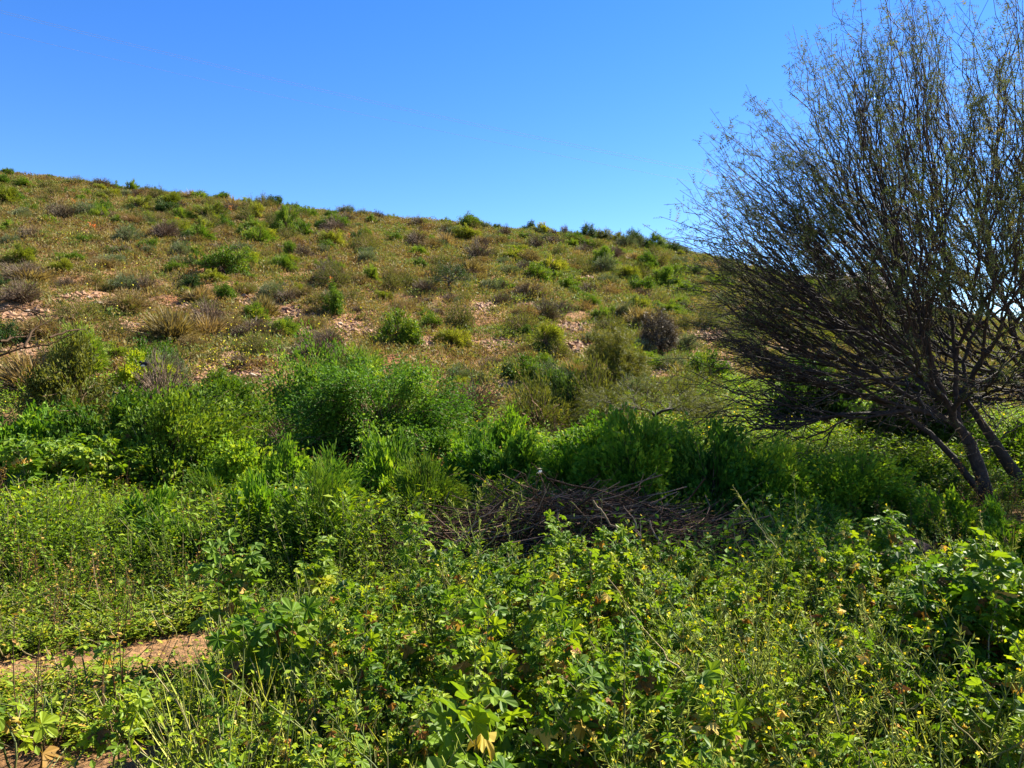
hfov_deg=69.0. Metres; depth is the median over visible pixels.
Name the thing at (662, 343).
shrub
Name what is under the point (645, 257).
leafy shrub
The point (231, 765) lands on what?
mallow plant
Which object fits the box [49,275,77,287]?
twiggy shrub
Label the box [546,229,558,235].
twiggy shrub
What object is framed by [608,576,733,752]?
mustard plant
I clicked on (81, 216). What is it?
olive shrub
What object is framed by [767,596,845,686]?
mallow plant
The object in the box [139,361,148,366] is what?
bird
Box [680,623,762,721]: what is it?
mallow plant
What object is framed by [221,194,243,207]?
dry grass tussock
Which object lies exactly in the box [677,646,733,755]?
mallow plant
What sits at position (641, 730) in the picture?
mustard plant
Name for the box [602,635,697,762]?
mustard plant
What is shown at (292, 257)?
yellow shrub
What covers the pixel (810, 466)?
green thicket
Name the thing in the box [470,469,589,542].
dead bush
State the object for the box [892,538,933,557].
boulder
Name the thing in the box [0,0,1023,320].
sky
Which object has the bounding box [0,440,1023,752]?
dry stalks
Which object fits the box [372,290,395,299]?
yellow shrub
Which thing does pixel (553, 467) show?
green thicket
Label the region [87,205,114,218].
euphorbia shrub
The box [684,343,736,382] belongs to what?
leafy shrub
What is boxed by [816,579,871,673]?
mallow plant
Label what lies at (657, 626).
mustard plant
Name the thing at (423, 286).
twiggy shrub
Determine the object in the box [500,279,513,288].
twiggy shrub
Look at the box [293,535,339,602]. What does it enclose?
mallow plant
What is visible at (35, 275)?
dry grass tussock
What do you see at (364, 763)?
mallow plant
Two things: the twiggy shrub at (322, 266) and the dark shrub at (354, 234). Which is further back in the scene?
the dark shrub at (354, 234)
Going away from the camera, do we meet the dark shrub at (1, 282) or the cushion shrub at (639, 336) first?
the dark shrub at (1, 282)
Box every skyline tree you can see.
[579,221,597,239]
[596,227,614,240]
[612,230,621,242]
[626,226,643,242]
[645,229,669,248]
[666,242,685,252]
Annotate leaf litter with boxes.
[0,618,230,767]
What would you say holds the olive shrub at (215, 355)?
on the ground at (106, 761)
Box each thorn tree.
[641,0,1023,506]
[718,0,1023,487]
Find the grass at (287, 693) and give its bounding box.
[138,533,1023,767]
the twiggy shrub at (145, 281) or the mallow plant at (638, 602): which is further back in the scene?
the twiggy shrub at (145, 281)
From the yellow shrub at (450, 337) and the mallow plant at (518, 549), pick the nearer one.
the mallow plant at (518, 549)
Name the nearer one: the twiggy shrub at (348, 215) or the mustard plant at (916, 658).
the mustard plant at (916, 658)
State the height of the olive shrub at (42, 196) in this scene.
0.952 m
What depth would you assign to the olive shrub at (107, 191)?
49.34 m
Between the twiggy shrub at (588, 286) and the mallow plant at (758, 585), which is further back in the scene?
the twiggy shrub at (588, 286)
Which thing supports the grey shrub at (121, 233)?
on the ground at (106, 761)
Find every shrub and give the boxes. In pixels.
[0,167,15,174]
[0,173,10,184]
[0,183,24,202]
[0,209,14,219]
[0,218,22,229]
[0,233,28,243]
[0,253,15,265]
[0,258,44,280]
[0,273,14,287]
[0,274,45,302]
[0,314,70,338]
[0,319,26,345]
[0,399,110,492]
[1,240,41,263]
[3,321,121,427]
[6,187,27,199]
[7,205,32,216]
[10,279,44,289]
[11,176,33,186]
[13,208,36,222]
[15,224,45,238]
[20,201,38,209]
[29,326,104,361]
[34,192,53,202]
[34,379,159,450]
[36,178,62,188]
[38,214,62,222]
[41,200,78,219]
[42,258,73,271]
[46,182,65,195]
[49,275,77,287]
[50,290,105,321]
[52,251,87,261]
[63,186,75,193]
[68,174,85,184]
[70,200,106,214]
[73,231,95,241]
[74,194,85,199]
[75,312,104,323]
[76,212,93,220]
[79,188,90,195]
[82,228,102,242]
[82,271,108,284]
[85,255,122,267]
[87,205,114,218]
[91,177,116,187]
[91,314,136,338]
[92,182,108,191]
[92,199,113,212]
[93,252,133,264]
[95,279,120,291]
[96,186,119,198]
[96,191,109,200]
[97,286,161,314]
[99,198,111,206]
[100,375,280,508]
[101,311,117,321]
[103,244,127,253]
[103,273,139,290]
[103,341,133,356]
[104,187,121,197]
[105,341,207,411]
[107,243,130,253]
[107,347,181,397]
[108,180,122,188]
[108,213,126,223]
[110,221,146,244]
[110,295,142,314]
[116,212,147,223]
[119,189,131,196]
[123,179,139,189]
[123,193,156,210]
[124,331,186,366]
[125,202,144,211]
[125,208,151,217]
[125,333,142,343]
[129,249,143,258]
[131,188,145,196]
[132,271,158,291]
[134,236,160,249]
[136,184,153,190]
[138,214,156,225]
[139,213,159,222]
[142,244,163,254]
[144,346,194,382]
[146,183,171,198]
[147,218,185,237]
[152,191,181,204]
[153,211,172,220]
[154,196,182,213]
[154,218,191,232]
[162,206,175,215]
[162,258,188,272]
[167,239,190,255]
[169,206,196,219]
[172,254,184,262]
[172,344,190,354]
[174,234,210,242]
[174,331,207,351]
[176,217,197,223]
[176,273,202,288]
[176,286,192,294]
[177,199,187,206]
[177,367,273,432]
[178,228,201,241]
[181,215,219,229]
[181,431,315,496]
[182,221,217,240]
[182,255,200,268]
[186,245,201,252]
[186,351,201,357]
[187,293,230,324]
[188,250,207,260]
[188,291,216,309]
[189,189,212,199]
[190,199,231,221]
[192,241,254,278]
[195,226,222,240]
[196,267,230,281]
[199,195,216,205]
[199,364,244,387]
[203,211,220,224]
[203,350,225,359]
[213,191,231,198]
[213,227,235,234]
[213,281,239,301]
[213,329,230,340]
[215,212,235,227]
[215,223,236,230]
[217,313,246,332]
[224,200,240,211]
[226,323,254,339]
[226,353,251,367]
[230,204,257,220]
[230,246,256,268]
[230,342,246,350]
[231,239,257,251]
[232,245,265,261]
[232,315,275,334]
[234,223,251,235]
[234,282,257,294]
[236,331,276,354]
[239,193,263,211]
[239,373,254,382]
[240,223,279,242]
[241,215,266,228]
[241,249,260,266]
[242,220,281,240]
[242,300,268,320]
[247,200,266,218]
[251,192,276,204]
[251,317,387,442]
[255,278,284,299]
[257,351,497,470]
[258,245,277,258]
[258,260,271,269]
[260,199,278,208]
[261,317,274,329]
[264,213,276,225]
[264,418,302,452]
[265,318,302,336]
[266,194,283,204]
[267,201,298,232]
[271,252,303,264]
[272,253,298,271]
[273,288,297,302]
[275,332,343,359]
[276,223,302,239]
[278,282,292,290]
[280,239,296,254]
[283,313,298,329]
[287,201,302,208]
[287,235,310,244]
[288,241,314,256]
[290,217,314,236]
[290,284,315,297]
[292,281,306,290]
[294,328,319,346]
[296,313,321,324]
[297,211,312,217]
[299,305,322,312]
[302,205,320,216]
[302,289,329,304]
[310,321,324,329]
[310,324,346,345]
[311,257,356,287]
[312,254,345,279]
[312,258,323,270]
[314,217,334,227]
[314,229,349,247]
[316,243,330,252]
[318,213,348,231]
[318,238,340,249]
[318,289,347,303]
[321,279,345,314]
[323,208,337,216]
[323,255,337,262]
[325,346,354,362]
[327,212,353,222]
[331,215,351,225]
[333,213,353,221]
[333,341,386,383]
[337,205,357,213]
[340,210,357,220]
[342,288,367,303]
[345,269,361,277]
[348,305,362,311]
[349,226,363,238]
[350,234,385,251]
[352,228,375,244]
[352,273,377,286]
[353,246,367,257]
[355,206,370,214]
[356,248,379,263]
[361,223,372,234]
[362,245,378,253]
[362,262,381,284]
[365,213,377,222]
[368,209,385,218]
[369,302,429,345]
[371,312,413,336]
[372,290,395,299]
[379,267,408,280]
[380,264,406,291]
[384,229,402,241]
[386,296,419,312]
[397,268,420,287]
[403,228,423,240]
[404,227,429,245]
[405,421,470,475]
[406,244,428,256]
[406,277,437,293]
[409,217,425,226]
[411,255,430,266]
[412,215,427,223]
[415,307,438,318]
[416,234,441,247]
[419,311,444,327]
[424,255,449,275]
[428,253,452,263]
[428,256,477,292]
[429,307,444,315]
[430,327,474,348]
[435,223,447,232]
[437,220,453,227]
[437,238,449,248]
[441,292,456,301]
[443,295,478,329]
[444,225,455,236]
[446,363,475,382]
[449,368,507,424]
[449,373,471,388]
[452,222,482,240]
[454,290,472,301]
[456,210,483,226]
[461,235,493,259]
[464,267,479,276]
[468,220,481,229]
[468,256,496,262]
[468,371,486,382]
[474,237,489,243]
[476,355,505,367]
[479,220,491,227]
[479,276,502,291]
[486,245,503,256]
[487,232,512,244]
[489,291,515,305]
[493,263,519,274]
[495,222,513,234]
[495,257,509,263]
[497,352,581,437]
[498,248,528,258]
[499,361,516,380]
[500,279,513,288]
[500,301,541,332]
[504,342,539,355]
[505,348,559,382]
[506,350,544,360]
[507,278,545,297]
[508,238,526,244]
[508,245,519,250]
[508,300,541,316]
[515,258,528,268]
[515,268,546,278]
[516,281,537,288]
[516,335,533,342]
[517,248,541,261]
[517,322,538,335]
[518,230,531,238]
[519,383,564,411]
[521,319,569,350]
[522,259,552,281]
[524,220,535,229]
[526,232,544,245]
[526,288,552,297]
[527,225,544,234]
[528,236,545,248]
[530,253,569,271]
[530,351,559,368]
[531,221,551,233]
[531,294,568,320]
[532,355,578,389]
[535,365,577,392]
[538,233,552,241]
[539,303,559,321]
[542,333,574,359]
[544,417,562,438]
[545,234,565,243]
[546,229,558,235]
[547,363,585,425]
[551,242,568,255]
[551,271,562,279]
[552,297,574,312]
[558,274,580,287]
[559,223,567,234]
[559,231,580,243]
[562,358,585,370]
[564,340,624,423]
[565,238,578,248]
[566,231,589,238]
[568,254,587,266]
[568,263,582,270]
[568,285,580,293]
[568,356,736,425]
[570,280,600,292]
[571,301,594,309]
[573,291,587,299]
[574,241,592,252]
[577,262,599,274]
[579,237,593,245]
[579,319,653,384]
[581,240,595,247]
[581,293,602,305]
[581,331,600,341]
[585,307,626,332]
[585,374,621,389]
[589,238,603,247]
[589,304,610,318]
[590,243,622,263]
[592,251,621,272]
[592,399,620,424]
[595,282,624,295]
[597,272,622,282]
[608,246,624,254]
[609,303,619,317]
[610,247,623,258]
[611,231,640,247]
[613,263,642,280]
[613,369,667,397]
[614,389,652,408]
[615,300,635,317]
[617,257,629,264]
[620,293,652,308]
[624,339,657,352]
[624,342,666,366]
[628,272,655,292]
[630,259,653,278]
[631,327,658,338]
[632,234,648,246]
[634,287,654,295]
[635,250,660,266]
[639,261,657,273]
[639,302,680,355]
[639,342,660,355]
[643,242,663,254]
[643,360,701,406]
[645,240,657,249]
[649,287,674,305]
[650,266,682,285]
[650,298,684,313]
[652,248,669,266]
[652,351,687,369]
[663,259,688,277]
[663,274,686,286]
[670,256,683,265]
[670,256,689,264]
[670,279,708,294]
[675,250,685,255]
[675,296,689,302]
[675,309,692,330]
[676,300,689,307]
[676,331,703,351]
[681,350,717,375]
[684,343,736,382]
[687,266,702,275]
[692,307,722,327]
[692,369,722,391]
[697,296,729,316]
[698,271,736,285]
[709,291,740,307]
[711,329,748,344]
[721,317,742,331]
[732,332,767,348]
[734,338,767,360]
[734,429,756,451]
[753,357,872,438]
[758,348,792,367]
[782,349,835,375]
[797,306,820,325]
[799,316,825,330]
[831,415,881,447]
[847,371,982,460]
[853,343,886,364]
[959,368,1002,396]
[961,403,992,420]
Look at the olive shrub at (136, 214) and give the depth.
41.15 m
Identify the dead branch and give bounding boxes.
[0,306,84,356]
[442,503,504,551]
[592,500,656,568]
[623,503,641,550]
[648,520,678,564]
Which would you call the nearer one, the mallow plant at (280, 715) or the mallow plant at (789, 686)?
the mallow plant at (280, 715)
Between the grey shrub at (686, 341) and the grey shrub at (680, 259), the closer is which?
the grey shrub at (686, 341)
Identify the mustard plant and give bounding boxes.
[290,596,355,696]
[297,664,466,767]
[380,498,430,586]
[400,590,504,671]
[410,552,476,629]
[442,477,525,563]
[481,610,518,688]
[507,524,539,593]
[539,665,708,767]
[550,606,626,724]
[555,687,624,761]
[571,700,658,767]
[573,647,638,722]
[586,722,690,767]
[598,726,665,767]
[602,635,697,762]
[607,564,702,706]
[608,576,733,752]
[609,753,615,767]
[611,552,681,654]
[620,681,657,762]
[621,567,743,727]
[622,554,709,671]
[622,644,726,722]
[636,646,749,767]
[645,548,705,619]
[648,616,737,719]
[654,604,736,721]
[664,597,828,750]
[673,576,802,712]
[691,595,798,738]
[691,620,860,767]
[702,622,776,731]
[705,733,717,767]
[708,612,802,764]
[711,621,758,686]
[713,748,726,767]
[729,644,817,702]
[730,485,810,605]
[739,591,834,766]
[745,578,814,646]
[753,679,819,767]
[754,471,816,596]
[761,726,792,767]
[767,698,837,767]
[775,624,848,738]
[778,621,857,729]
[779,757,792,767]
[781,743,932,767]
[783,534,875,638]
[787,606,863,702]
[798,610,913,741]
[798,700,920,767]
[801,652,906,766]
[802,616,886,740]
[803,636,904,764]
[808,610,895,764]
[817,584,896,697]
[838,573,978,767]
[845,578,919,718]
[860,554,947,659]
[860,747,869,763]
[861,675,998,767]
[868,631,941,761]
[885,504,938,576]
[891,593,1023,767]
[913,711,1023,767]
[921,510,999,562]
[939,666,1023,767]
[944,735,961,767]
[978,510,1015,570]
[981,533,1021,575]
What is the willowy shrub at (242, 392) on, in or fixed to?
on the ground at (106, 761)
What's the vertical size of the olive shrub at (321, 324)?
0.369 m
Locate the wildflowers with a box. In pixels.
[40,230,760,421]
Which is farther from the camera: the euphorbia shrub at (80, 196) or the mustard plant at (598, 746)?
the euphorbia shrub at (80, 196)
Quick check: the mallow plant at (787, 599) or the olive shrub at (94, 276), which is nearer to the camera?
the mallow plant at (787, 599)
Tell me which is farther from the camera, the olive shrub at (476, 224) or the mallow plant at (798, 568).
the olive shrub at (476, 224)
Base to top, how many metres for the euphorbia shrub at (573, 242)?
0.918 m
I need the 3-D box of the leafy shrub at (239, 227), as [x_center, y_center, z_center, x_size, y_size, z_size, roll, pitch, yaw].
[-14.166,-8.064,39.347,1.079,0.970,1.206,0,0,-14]
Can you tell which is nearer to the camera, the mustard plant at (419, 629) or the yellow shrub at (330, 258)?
the mustard plant at (419, 629)
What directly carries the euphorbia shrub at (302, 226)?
on the ground at (106, 761)
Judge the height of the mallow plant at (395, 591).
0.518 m
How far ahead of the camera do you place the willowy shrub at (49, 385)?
12.42 m
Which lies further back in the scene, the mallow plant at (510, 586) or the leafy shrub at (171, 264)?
the leafy shrub at (171, 264)
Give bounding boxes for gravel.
[0,241,810,760]
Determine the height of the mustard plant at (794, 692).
0.867 m
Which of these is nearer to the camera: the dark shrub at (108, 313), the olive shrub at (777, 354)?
the dark shrub at (108, 313)
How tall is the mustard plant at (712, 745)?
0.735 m
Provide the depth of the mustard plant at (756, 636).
2.61 m
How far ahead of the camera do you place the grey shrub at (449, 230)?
48.24 m
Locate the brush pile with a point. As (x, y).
(610, 501)
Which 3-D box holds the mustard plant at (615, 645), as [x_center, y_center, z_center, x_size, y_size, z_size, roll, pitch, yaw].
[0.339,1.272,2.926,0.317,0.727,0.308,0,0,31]
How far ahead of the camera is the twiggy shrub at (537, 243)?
47.07 m
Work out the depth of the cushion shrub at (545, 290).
31.65 m
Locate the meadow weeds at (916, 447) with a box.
[0,363,1023,475]
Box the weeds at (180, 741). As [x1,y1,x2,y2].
[92,540,1023,767]
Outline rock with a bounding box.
[572,349,580,355]
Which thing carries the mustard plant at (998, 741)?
on the ground at (106, 761)
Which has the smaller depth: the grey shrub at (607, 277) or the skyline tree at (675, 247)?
the grey shrub at (607, 277)
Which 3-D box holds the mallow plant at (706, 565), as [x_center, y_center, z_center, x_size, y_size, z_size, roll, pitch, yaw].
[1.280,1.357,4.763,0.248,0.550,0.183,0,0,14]
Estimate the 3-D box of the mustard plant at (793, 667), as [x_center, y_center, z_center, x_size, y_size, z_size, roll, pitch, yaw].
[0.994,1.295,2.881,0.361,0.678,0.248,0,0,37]
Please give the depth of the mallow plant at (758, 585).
4.49 m
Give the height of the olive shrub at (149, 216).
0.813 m
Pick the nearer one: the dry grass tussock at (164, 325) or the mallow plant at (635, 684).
the mallow plant at (635, 684)
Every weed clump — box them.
[12,516,76,557]
[64,517,121,559]
[102,481,211,569]
[117,503,208,564]
[177,462,255,536]
[224,459,315,559]
[260,430,322,494]
[263,458,356,570]
[293,440,372,535]
[344,423,419,518]
[377,443,472,535]
[420,417,504,506]
[496,463,541,490]
[527,478,562,498]
[777,492,867,541]
[869,489,947,542]
[895,483,1023,553]
[945,491,1023,565]
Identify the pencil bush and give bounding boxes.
[45,315,113,383]
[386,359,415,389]
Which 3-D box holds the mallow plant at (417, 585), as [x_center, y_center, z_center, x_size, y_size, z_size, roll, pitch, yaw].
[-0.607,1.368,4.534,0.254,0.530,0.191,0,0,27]
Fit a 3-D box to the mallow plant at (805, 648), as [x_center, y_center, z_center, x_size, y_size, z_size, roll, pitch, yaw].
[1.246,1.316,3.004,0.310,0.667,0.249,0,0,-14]
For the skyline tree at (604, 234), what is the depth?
53.65 m
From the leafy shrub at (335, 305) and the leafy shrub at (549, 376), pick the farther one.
the leafy shrub at (335, 305)
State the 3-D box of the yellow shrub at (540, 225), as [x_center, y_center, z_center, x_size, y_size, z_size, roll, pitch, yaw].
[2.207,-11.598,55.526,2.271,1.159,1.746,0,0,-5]
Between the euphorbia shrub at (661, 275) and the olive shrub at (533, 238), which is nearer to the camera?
the euphorbia shrub at (661, 275)
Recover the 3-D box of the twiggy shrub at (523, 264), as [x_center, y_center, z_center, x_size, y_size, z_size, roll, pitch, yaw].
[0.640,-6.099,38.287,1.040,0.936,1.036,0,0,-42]
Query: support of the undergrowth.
on the ground at (106, 761)
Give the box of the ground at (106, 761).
[0,179,1023,767]
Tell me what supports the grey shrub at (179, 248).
on the ground at (106, 761)
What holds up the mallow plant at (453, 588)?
on the ground at (106, 761)
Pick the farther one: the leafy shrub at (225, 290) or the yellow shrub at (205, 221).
the yellow shrub at (205, 221)
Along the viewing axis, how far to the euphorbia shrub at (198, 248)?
32.81 m
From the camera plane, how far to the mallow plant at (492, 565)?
4.46 m
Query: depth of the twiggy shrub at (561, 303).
29.55 m
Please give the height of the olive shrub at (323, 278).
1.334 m
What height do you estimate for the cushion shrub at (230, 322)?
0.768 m
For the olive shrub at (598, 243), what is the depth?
50.12 m
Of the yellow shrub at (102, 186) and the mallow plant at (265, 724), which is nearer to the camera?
the mallow plant at (265, 724)
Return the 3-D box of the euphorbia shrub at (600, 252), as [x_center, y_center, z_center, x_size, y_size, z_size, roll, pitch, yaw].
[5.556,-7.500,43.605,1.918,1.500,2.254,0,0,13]
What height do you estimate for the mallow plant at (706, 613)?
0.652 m
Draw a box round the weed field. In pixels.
[0,417,630,767]
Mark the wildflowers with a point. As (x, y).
(289, 319)
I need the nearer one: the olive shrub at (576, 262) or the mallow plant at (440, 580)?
the mallow plant at (440, 580)
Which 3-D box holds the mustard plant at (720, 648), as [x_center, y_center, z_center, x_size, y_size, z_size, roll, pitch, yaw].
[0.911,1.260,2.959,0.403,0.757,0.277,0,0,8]
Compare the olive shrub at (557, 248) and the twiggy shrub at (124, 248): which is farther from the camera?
the olive shrub at (557, 248)
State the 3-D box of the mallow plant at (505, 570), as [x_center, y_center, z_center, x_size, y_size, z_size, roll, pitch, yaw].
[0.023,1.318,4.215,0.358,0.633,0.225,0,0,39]
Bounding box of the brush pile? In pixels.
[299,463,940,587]
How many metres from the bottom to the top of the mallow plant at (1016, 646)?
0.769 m
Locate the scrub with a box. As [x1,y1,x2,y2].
[0,171,1023,437]
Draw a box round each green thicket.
[450,400,538,456]
[453,428,553,506]
[496,435,632,499]
[540,403,639,460]
[556,402,700,514]
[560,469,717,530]
[656,410,779,537]
[657,419,728,459]
[708,434,817,481]
[735,431,866,529]
[803,445,924,534]
[846,504,899,533]
[860,450,968,500]
[936,413,1023,472]
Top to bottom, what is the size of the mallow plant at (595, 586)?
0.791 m
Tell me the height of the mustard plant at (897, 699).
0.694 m
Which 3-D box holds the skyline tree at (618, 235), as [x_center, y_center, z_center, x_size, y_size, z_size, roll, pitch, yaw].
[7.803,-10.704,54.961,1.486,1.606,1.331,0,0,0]
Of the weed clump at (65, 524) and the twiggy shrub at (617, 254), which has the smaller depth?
the weed clump at (65, 524)
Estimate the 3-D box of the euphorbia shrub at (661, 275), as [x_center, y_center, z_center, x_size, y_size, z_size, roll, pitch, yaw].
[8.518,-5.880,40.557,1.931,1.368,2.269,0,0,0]
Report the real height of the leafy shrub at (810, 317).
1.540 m
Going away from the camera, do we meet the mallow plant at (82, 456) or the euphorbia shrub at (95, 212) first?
the mallow plant at (82, 456)
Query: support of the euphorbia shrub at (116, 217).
on the ground at (106, 761)
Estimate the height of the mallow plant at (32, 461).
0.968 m
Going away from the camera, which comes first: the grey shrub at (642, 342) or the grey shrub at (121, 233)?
the grey shrub at (642, 342)
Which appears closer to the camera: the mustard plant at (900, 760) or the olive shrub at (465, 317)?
the mustard plant at (900, 760)
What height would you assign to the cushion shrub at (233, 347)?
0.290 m
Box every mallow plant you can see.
[0,435,59,496]
[0,702,61,767]
[17,437,61,470]
[36,442,75,490]
[36,453,77,495]
[51,444,103,491]
[56,433,86,447]
[60,615,145,702]
[61,435,130,493]
[61,440,82,472]
[75,676,155,767]
[82,459,115,499]
[96,421,141,460]
[96,438,142,500]
[115,446,158,492]
[184,527,271,660]
[198,695,242,761]
[199,596,327,725]
[204,741,247,767]
[212,688,248,747]
[214,762,236,767]
[216,650,233,704]
[218,701,287,767]
[219,649,252,724]
[240,587,291,648]
[264,610,293,672]
[264,689,361,767]
[280,588,294,626]
[288,730,373,767]
[290,596,350,674]
[292,665,329,748]
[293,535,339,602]
[296,594,329,650]
[297,697,351,767]
[303,604,349,703]
[303,751,369,767]
[312,632,373,724]
[317,593,338,609]
[318,584,345,636]
[321,582,369,681]
[329,616,395,753]
[336,577,396,681]
[338,614,413,742]
[343,579,379,622]
[345,694,408,767]
[347,579,417,678]
[349,588,374,624]
[353,615,419,712]
[361,569,385,597]
[367,562,393,611]
[373,572,391,613]
[376,596,395,637]
[377,690,441,767]
[378,606,418,649]
[379,675,412,756]
[388,579,436,642]
[392,570,406,605]
[395,509,442,585]
[395,613,425,682]
[396,567,428,619]
[399,577,424,624]
[402,636,501,762]
[406,585,466,722]
[407,568,456,666]
[415,681,529,767]
[421,576,445,652]
[425,588,486,739]
[426,750,546,767]
[429,539,467,591]
[429,547,484,629]
[432,612,455,683]
[435,569,494,596]
[435,594,484,697]
[440,584,500,697]
[441,597,530,751]
[467,541,501,588]
[467,566,517,641]
[468,537,516,624]
[472,578,526,654]
[473,641,563,767]
[474,753,513,767]
[480,566,522,638]
[483,608,522,682]
[489,559,527,628]
[496,541,540,601]
[503,660,604,767]
[504,624,560,742]
[508,544,522,573]
[508,621,545,708]
[512,558,532,597]
[513,573,562,632]
[513,593,569,683]
[519,560,549,629]
[521,555,565,621]
[526,544,556,581]
[528,585,588,742]
[538,509,571,578]
[542,617,627,742]
[543,547,598,629]
[548,540,581,604]
[548,548,627,659]
[550,660,616,767]
[561,659,626,767]
[562,554,614,642]
[563,538,614,603]
[564,576,614,675]
[565,535,607,597]
[568,608,609,666]
[572,568,594,617]
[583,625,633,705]
[585,700,640,767]
[586,615,674,767]
[587,525,621,593]
[591,552,649,651]
[594,523,641,584]
[595,724,727,767]
[598,571,661,696]
[616,543,659,600]
[623,705,697,767]
[624,552,682,650]
[625,650,692,760]
[627,545,648,598]
[635,609,700,694]
[635,643,679,765]
[637,575,691,646]
[647,544,702,605]
[647,568,677,637]
[651,574,689,629]
[652,582,713,670]
[653,565,674,594]
[654,682,703,765]
[655,642,706,707]
[657,591,696,609]
[659,572,692,639]
[663,543,686,578]
[666,601,726,666]
[666,754,688,767]
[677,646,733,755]
[679,742,721,767]
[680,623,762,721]
[681,653,762,767]
[682,586,729,602]
[683,551,714,615]
[688,690,749,767]
[691,582,714,645]
[699,552,731,586]
[701,578,756,722]
[703,577,761,660]
[706,560,751,617]
[707,582,737,652]
[721,658,757,739]
[726,607,811,692]
[740,569,786,660]
[740,610,786,656]
[741,556,772,606]
[747,684,801,767]
[748,579,767,628]
[748,655,802,763]
[761,628,800,721]
[764,722,819,767]
[766,568,794,620]
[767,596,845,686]
[776,557,809,627]
[778,584,808,640]
[779,545,810,602]
[783,632,860,767]
[788,549,811,608]
[790,612,828,663]
[795,682,834,767]
[803,537,849,596]
[805,526,840,602]
[806,547,844,645]
[806,658,882,751]
[809,738,838,767]
[814,614,850,693]
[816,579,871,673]
[817,736,839,767]
[818,644,857,759]
[818,689,869,767]
[819,586,845,646]
[826,732,883,767]
[834,552,882,644]
[834,625,933,763]
[835,577,885,645]
[836,519,863,591]
[837,628,885,697]
[843,547,885,638]
[850,545,901,632]
[852,509,923,572]
[852,617,936,717]
[854,699,888,763]
[855,535,892,594]
[856,639,914,767]
[857,749,884,767]
[869,735,914,767]
[871,543,897,611]
[872,662,933,765]
[873,597,928,651]
[882,580,916,658]
[884,582,930,619]
[886,550,958,663]
[886,551,966,682]
[889,550,915,614]
[894,601,981,735]
[894,736,931,767]
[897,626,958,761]
[903,565,994,672]
[903,587,978,699]
[905,550,946,577]
[917,646,1002,750]
[918,663,988,767]
[927,592,1013,715]
[932,677,1002,767]
[933,527,1023,703]
[933,570,1023,698]
[935,535,967,594]
[935,542,1019,695]
[943,551,970,573]
[966,535,1006,579]
[976,652,1023,767]
[986,552,1017,633]
[994,694,1023,767]
[995,560,1023,626]
[996,630,1023,731]
[1012,579,1023,661]
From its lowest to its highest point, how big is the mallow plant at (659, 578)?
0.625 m
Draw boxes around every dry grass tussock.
[0,347,87,391]
[2,267,58,282]
[21,222,50,235]
[115,268,144,282]
[128,301,208,340]
[174,284,216,301]
[180,189,197,197]
[189,311,232,336]
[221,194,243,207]
[241,293,285,315]
[435,229,455,245]
[454,257,492,272]
[470,272,487,281]
[553,360,589,379]
[569,250,584,254]
[620,306,675,327]
[624,251,640,260]
[826,343,859,354]
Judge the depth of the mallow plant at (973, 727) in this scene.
2.53 m
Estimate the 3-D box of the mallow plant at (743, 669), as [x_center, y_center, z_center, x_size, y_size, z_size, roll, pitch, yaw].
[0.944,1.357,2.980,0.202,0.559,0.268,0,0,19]
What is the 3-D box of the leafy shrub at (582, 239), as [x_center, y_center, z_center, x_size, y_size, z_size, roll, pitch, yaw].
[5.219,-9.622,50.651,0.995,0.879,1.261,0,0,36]
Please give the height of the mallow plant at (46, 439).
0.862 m
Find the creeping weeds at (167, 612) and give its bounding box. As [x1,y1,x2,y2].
[0,543,551,767]
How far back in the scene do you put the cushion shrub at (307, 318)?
22.28 m
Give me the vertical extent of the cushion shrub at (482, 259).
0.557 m
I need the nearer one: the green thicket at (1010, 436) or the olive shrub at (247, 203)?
the green thicket at (1010, 436)
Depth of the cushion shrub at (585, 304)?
30.27 m
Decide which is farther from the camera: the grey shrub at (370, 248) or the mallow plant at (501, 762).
the grey shrub at (370, 248)
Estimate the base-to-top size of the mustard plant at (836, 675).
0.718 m
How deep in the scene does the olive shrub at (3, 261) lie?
27.18 m
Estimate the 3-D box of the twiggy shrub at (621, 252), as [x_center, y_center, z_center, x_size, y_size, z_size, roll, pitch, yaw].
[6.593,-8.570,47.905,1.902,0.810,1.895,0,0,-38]
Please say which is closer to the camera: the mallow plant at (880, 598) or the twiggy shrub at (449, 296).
the mallow plant at (880, 598)
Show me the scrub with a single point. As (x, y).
(350, 261)
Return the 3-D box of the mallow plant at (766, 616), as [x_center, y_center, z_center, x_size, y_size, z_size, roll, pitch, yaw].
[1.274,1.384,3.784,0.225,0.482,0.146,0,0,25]
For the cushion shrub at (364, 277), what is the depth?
29.48 m
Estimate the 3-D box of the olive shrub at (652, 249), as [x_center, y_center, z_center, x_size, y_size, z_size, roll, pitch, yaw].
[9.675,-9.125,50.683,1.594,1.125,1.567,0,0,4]
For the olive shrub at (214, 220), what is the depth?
41.58 m
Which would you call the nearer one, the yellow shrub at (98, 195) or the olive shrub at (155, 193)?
the yellow shrub at (98, 195)
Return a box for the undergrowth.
[503,423,1023,625]

